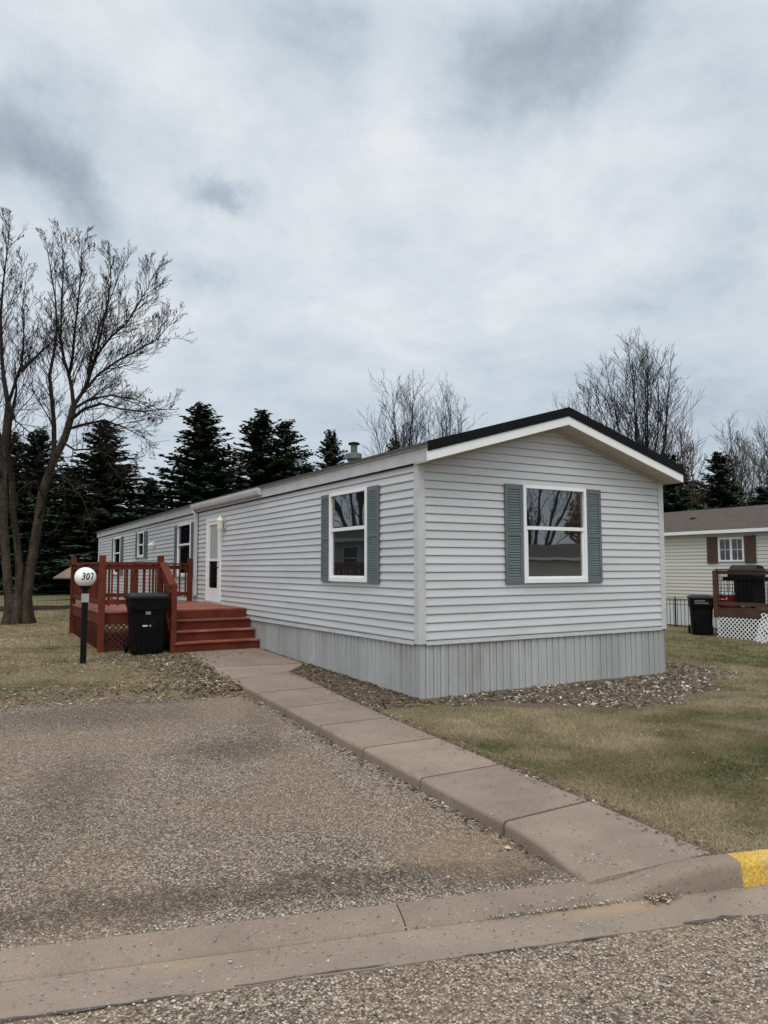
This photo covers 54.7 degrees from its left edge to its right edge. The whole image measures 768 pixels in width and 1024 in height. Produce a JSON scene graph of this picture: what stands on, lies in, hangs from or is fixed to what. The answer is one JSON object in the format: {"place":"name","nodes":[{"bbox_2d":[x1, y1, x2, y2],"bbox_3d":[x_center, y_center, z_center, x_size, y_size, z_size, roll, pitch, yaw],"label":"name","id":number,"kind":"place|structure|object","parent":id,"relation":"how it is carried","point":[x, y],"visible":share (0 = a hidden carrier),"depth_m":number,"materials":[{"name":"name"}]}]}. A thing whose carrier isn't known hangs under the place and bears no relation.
{"place":"outdoors","nodes":[
{"label":"outdoors","id":0,"kind":"place"},
{"bbox_2d":[0,915,767,1023],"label":"street","id":1,"kind":"structure","parent":0,"point":[544,971],"depth_m":3.20,"materials":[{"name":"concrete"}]},
{"bbox_2d":[0,591,767,904],"bbox_3d":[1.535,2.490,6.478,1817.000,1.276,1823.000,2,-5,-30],"label":"ground","id":2,"kind":"structure","parent":0,"point":[41,598],"depth_m":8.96,"materials":[{"name":"plant"}]},
{"bbox_2d":[0,553,15,592],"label":"spruce tree","id":3,"kind":"object","parent":2,"relation":"on","point":[12,558],"visible":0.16,"depth_m":40.30,"materials":[{"name":"green plant"}]},
{"bbox_2d":[0,432,45,564],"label":"spruce tree","id":4,"kind":"object","parent":2,"relation":"on","point":[15,448],"visible":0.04,"depth_m":46.16,"materials":[{"name":"green plant"}]},
{"bbox_2d":[0,605,69,611],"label":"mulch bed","id":5,"kind":"object","parent":2,"relation":"on","point":[48,607],"visible":0.13,"depth_m":24.78,"materials":[{"name":"brown soil"}]},
{"bbox_2d":[0,428,85,593],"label":"spruce tree","id":6,"kind":"object","parent":2,"relation":"on","point":[29,460],"visible":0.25,"depth_m":42.42,"materials":[{"name":"green plant"}]},
{"bbox_2d":[1,590,113,604],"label":"wire fence","id":7,"kind":"object","parent":2,"relation":"on","point":[55,597],"visible":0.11,"depth_m":25.49,"materials":[{"name":"black paint"}]},
{"bbox_2d":[53,567,70,578],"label":"garden shed","id":8,"kind":"structure","parent":2,"relation":"on","point":[66,574],"depth_m":31.80,"materials":[{"name":"beige"}]},
{"bbox_2d":[41,467,88,589],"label":"spruce tree","id":9,"kind":"object","parent":2,"relation":"on","point":[64,514],"visible":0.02,"depth_m":45.36,"materials":[{"name":"green plant"}]},
{"bbox_2d":[74,567,95,663],"bbox_3d":[-4.863,1.727,12.052,0.336,1.655,0.339,2,-5,-30],"label":"globe lamp post","id":10,"kind":"object","parent":2,"relation":"on","point":[85,578],"visible":0.99,"depth_m":12.00,"materials":[{"name":"black paint"}]},
{"bbox_2d":[10,419,164,593],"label":"spruce tree","id":11,"kind":"object","parent":2,"relation":"on","point":[114,514],"visible":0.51,"depth_m":40.21,"materials":[{"name":"green plant"}]},
{"bbox_2d":[0,206,195,624],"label":"bare tree","id":12,"kind":"object","parent":2,"relation":"on","point":[18,606],"visible":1,"depth_m":18.59,"materials":[{"name":"brown plant"}]},
{"bbox_2d":[124,592,169,653],"bbox_3d":[-4.274,1.993,13.354,0.704,1.080,0.812,2,-5,-24],"label":"trash bin","id":13,"kind":"object","parent":2,"relation":"on","point":[146,611],"visible":1,"depth_m":13.05,"materials":[{"name":"black plastic"}]},
{"bbox_2d":[134,478,173,514],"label":"spruce tree","id":14,"kind":"object","parent":2,"relation":"on","point":[149,492],"visible":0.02,"depth_m":46.80,"materials":[{"name":"green plant"}]},
{"bbox_2d":[69,555,259,652],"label":"deck","id":15,"kind":"structure","parent":2,"relation":"on","point":[218,626],"depth_m":13.96,"materials":[{"name":"red paint"}]},
{"bbox_2d":[130,401,252,516],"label":"spruce tree","id":16,"kind":"object","parent":2,"relation":"on","point":[201,471],"visible":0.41,"depth_m":41.52,"materials":[{"name":"green plant"}]},
{"bbox_2d":[222,408,303,488],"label":"spruce tree","id":17,"kind":"object","parent":2,"relation":"on","point":[260,442],"visible":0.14,"depth_m":45.81,"materials":[{"name":"green plant"}]},
{"bbox_2d":[254,419,317,480],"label":"spruce tree","id":18,"kind":"object","parent":2,"relation":"on","point":[288,434],"visible":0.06,"depth_m":48.17,"materials":[{"name":"green plant"}]},
{"bbox_2d":[0,692,580,949],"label":"parking pad","id":19,"kind":"object","parent":2,"relation":"on","point":[60,769],"visible":0.84,"depth_m":5.08,"materials":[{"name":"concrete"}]},
{"bbox_2d":[299,462,315,474],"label":"spruce tree","id":20,"kind":"object","parent":2,"relation":"on","point":[309,470],"visible":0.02,"depth_m":50.18,"materials":[{"name":"green plant"}]},
{"bbox_2d":[313,429,347,470],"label":"spruce tree","id":21,"kind":"object","parent":2,"relation":"on","point":[330,452],"visible":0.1,"depth_m":52.20,"materials":[{"name":"green plant"}]},
{"bbox_2d":[0,881,767,1021],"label":"gutter","id":22,"kind":"object","parent":2,"relation":"on","point":[186,955],"visible":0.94,"depth_m":3.61,"materials":[{"name":"concrete"}]},
{"bbox_2d":[0,915,740,1020],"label":"seam","id":23,"kind":"object","parent":22,"relation":"on","point":[142,1000],"visible":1,"depth_m":3.25,"materials":[{"name":"black asphalt"}]},
{"bbox_2d":[0,684,767,1023],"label":"loose grit","id":24,"kind":"object","parent":2,"relation":"on","point":[390,970],"visible":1,"depth_m":3.48,"materials":[{"name":"beige gravel"}]},
{"bbox_2d":[0,625,767,903],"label":"fallen leaves","id":25,"kind":"object","parent":2,"relation":"on","point":[663,896],"visible":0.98,"depth_m":9.85,"materials":[{"name":"brown plant"}]},
{"bbox_2d":[96,407,683,698],"bbox_3d":[-3.490,1.118,20.650,4.920,4.323,24.012,2,-5,-30],"label":"mobile home","id":26,"kind":"object","parent":2,"relation":"on","point":[529,551],"visible":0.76,"depth_m":10.78,"materials":[{"name":"plastic"}]},
{"bbox_2d":[113,537,120,574],"bbox_3d":[-9.427,1.559,26.249,0.062,1.320,1.180,2,-5,-30],"label":"window","id":27,"kind":"structure","parent":26,"relation":"in","point":[116,543],"depth_m":26.40,"materials":[{"name":"white plastic"}]},
{"bbox_2d":[137,531,143,557],"bbox_3d":[-7.530,1.018,23.040,0.062,0.807,0.830,2,-5,-30],"label":"window","id":28,"kind":"structure","parent":26,"relation":"in","point":[140,536],"depth_m":23.13,"materials":[{"name":"white plastic"}]},
{"bbox_2d":[177,522,190,576],"bbox_3d":[-5.047,0.964,18.790,0.062,1.350,1.200,2,-5,-30],"label":"window","id":29,"kind":"structure","parent":26,"relation":"in","point":[183,530],"depth_m":18.88,"materials":[{"name":"white plastic"}]},
{"bbox_2d":[204,517,221,603],"bbox_3d":[-3.855,1.090,16.709,0.094,1.905,1.050,2,-5,-30],"label":"door","id":30,"kind":"structure","parent":26,"relation":"in","point":[213,575],"depth_m":16.74,"materials":[{"name":"white plastic"}]},
{"bbox_2d":[329,487,366,581],"bbox_3d":[-0.534,0.360,11.103,0.062,1.360,1.200,2,-5,-30],"label":"window","id":31,"kind":"structure","parent":26,"relation":"in","point":[347,509],"depth_m":11.11,"materials":[{"name":"white plastic"}]},
{"bbox_2d":[523,485,587,582],"bbox_3d":[2.450,0.324,10.631,1.200,1.370,0.062,2,-5,-30],"label":"window","id":32,"kind":"structure","parent":26,"relation":"in","point":[554,518],"depth_m":10.63,"materials":[{"name":"white plastic"}]},
{"bbox_2d":[386,437,400,450],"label":"spruce tree","id":33,"kind":"object","parent":2,"relation":"on","point":[393,445],"depth_m":56.36,"materials":[{"name":"green plant"}]},
{"bbox_2d":[356,370,451,455],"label":"bare tree","id":34,"kind":"object","parent":2,"relation":"on","point":[406,439],"visible":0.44,"depth_m":50.39,"materials":[{"name":"brown plant"}]},
{"bbox_2d":[414,371,487,441],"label":"bare tree","id":35,"kind":"object","parent":2,"relation":"on","point":[444,418],"visible":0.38,"depth_m":54.53,"materials":[{"name":"brown plant"}]},
{"bbox_2d":[544,363,609,421],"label":"bare tree","id":36,"kind":"object","parent":2,"relation":"on","point":[587,402],"visible":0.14,"depth_m":46.60,"materials":[{"name":"brown plant"}]},
{"bbox_2d":[434,662,742,707],"bbox_3d":[3.240,2.434,10.658,2.931,0.108,5.649,-3,-5,34],"label":"gravel bed","id":37,"kind":"object","parent":2,"relation":"on","point":[502,699],"visible":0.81,"depth_m":9.90,"materials":[{"name":"grey gravel"}]},
{"bbox_2d":[578,326,708,493],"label":"bare tree","id":38,"kind":"object","parent":2,"relation":"on","point":[646,405],"visible":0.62,"depth_m":40.08,"materials":[{"name":"brown plant"}]},
{"bbox_2d":[590,849,767,904],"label":"curb","id":39,"kind":"structure","parent":2,"relation":"on","point":[702,874],"depth_m":4.25,"materials":[{"name":"concrete"}]},
{"bbox_2d":[663,452,706,512],"bbox_3d":[12.933,0.920,33.218,5.796,7.167,6.396,-1,-4,7],"label":"spruce tree","id":40,"kind":"object","parent":2,"relation":"on","point":[674,496],"visible":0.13,"depth_m":32.71,"materials":[{"name":"green plant"}]},
{"bbox_2d":[657,401,720,507],"bbox_3d":[14.640,-0.525,36.043,2.948,9.876,3.688,2,-5,-30],"label":"bare tree","id":41,"kind":"object","parent":2,"relation":"on","point":[686,451],"visible":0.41,"depth_m":35.97,"materials":[{"name":"brown plant"}]},
{"bbox_2d":[666,597,719,630],"bbox_3d":[8.611,3.141,22.889,0.040,1.110,4.020,2,-5,-30],"label":"picket fence","id":42,"kind":"object","parent":2,"relation":"on","point":[674,604],"visible":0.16,"depth_m":22.47,"materials":[{"name":"black metal"}]},
{"bbox_2d":[684,480,711,509],"bbox_3d":[15.344,1.609,38.164,9.531,6.486,9.341,-3,-5,31],"label":"spruce tree","id":43,"kind":"object","parent":2,"relation":"on","point":[696,484],"visible":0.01,"depth_m":38.03,"materials":[{"name":"green plant"}]},
{"bbox_2d":[687,595,712,634],"bbox_3d":[8.720,2.826,20.436,0.651,1.080,0.860,-1,-4,18],"label":"trash bin","id":44,"kind":"object","parent":2,"relation":"on","point":[701,612],"visible":0.98,"depth_m":20.11,"materials":[{"name":"black plastic"}]},
{"bbox_2d":[663,505,767,627],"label":"neighbor home","id":45,"kind":"object","parent":2,"relation":"on","point":[700,545],"visible":0.21,"depth_m":22.59,"materials":[{"name":"beige"}]},
{"bbox_2d":[718,537,744,561],"bbox_3d":[10.104,1.093,21.620,0.050,0.700,0.820,2,-5,-30],"label":"window","id":46,"kind":"structure","parent":45,"relation":"in","point":[731,549],"depth_m":21.60,"materials":[{"name":"white plastic"}]},
{"bbox_2d":[691,451,754,509],"bbox_3d":[16.337,0.851,35.860,6.573,7.714,6.498,2,-5,-28],"label":"spruce tree","id":47,"kind":"object","parent":2,"relation":"on","point":[717,492],"visible":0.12,"depth_m":35.82,"materials":[{"name":"green plant"}]},
{"bbox_2d":[702,409,767,505],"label":"bare tree","id":48,"kind":"object","parent":2,"relation":"on","point":[740,471],"visible":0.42,"depth_m":39.72,"materials":[{"name":"brown plant"}]},
{"bbox_2d":[712,569,767,641],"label":"neighbor deck","id":49,"kind":"structure","parent":2,"relation":"on","point":[742,622],"depth_m":19.39,"materials":[{"name":"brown wood"}]},
{"bbox_2d":[719,592,734,607],"bbox_3d":[9.200,2.369,20.011,0.360,0.400,0.350,2,-5,-30],"label":"cooler","id":50,"kind":"object","parent":49,"relation":"on","point":[726,599],"visible":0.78,"depth_m":19.89,"materials":[{"name":"red plastic"}]},
{"bbox_2d":[722,565,767,607],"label":"grill","id":51,"kind":"object","parent":49,"relation":"on","point":[745,585],"visible":0.66,"depth_m":19.57,"materials":[{"name":"black paint"}]},
{"bbox_2d":[735,411,767,502],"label":"bare tree","id":52,"kind":"object","parent":2,"relation":"on","point":[765,462],"visible":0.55,"depth_m":44.82,"materials":[{"name":"brown plant"}]},
{"bbox_2d":[741,486,767,506],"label":"spruce tree","id":53,"kind":"object","parent":2,"relation":"on","point":[761,498],"visible":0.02,"depth_m":34.06,"materials":[{"name":"green plant"}]},
{"bbox_2d":[756,613,767,643],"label":"lattice scrap","id":54,"kind":"object","parent":2,"relation":"on","point":[762,629],"visible":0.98,"depth_m":18.52,"materials":[{"name":"white plastic"}]},
{"bbox_2d":[0,0,767,507],"label":"sky","id":55,"kind":"structure","parent":0,"point":[486,194],"materials":[{"name":"grey"}]},
{"bbox_2d":[185,648,711,884],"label":"sidewalk","id":56,"kind":"structure","parent":0,"point":[555,826],"depth_m":5.81,"materials":[{"name":"concrete"}]}
]}

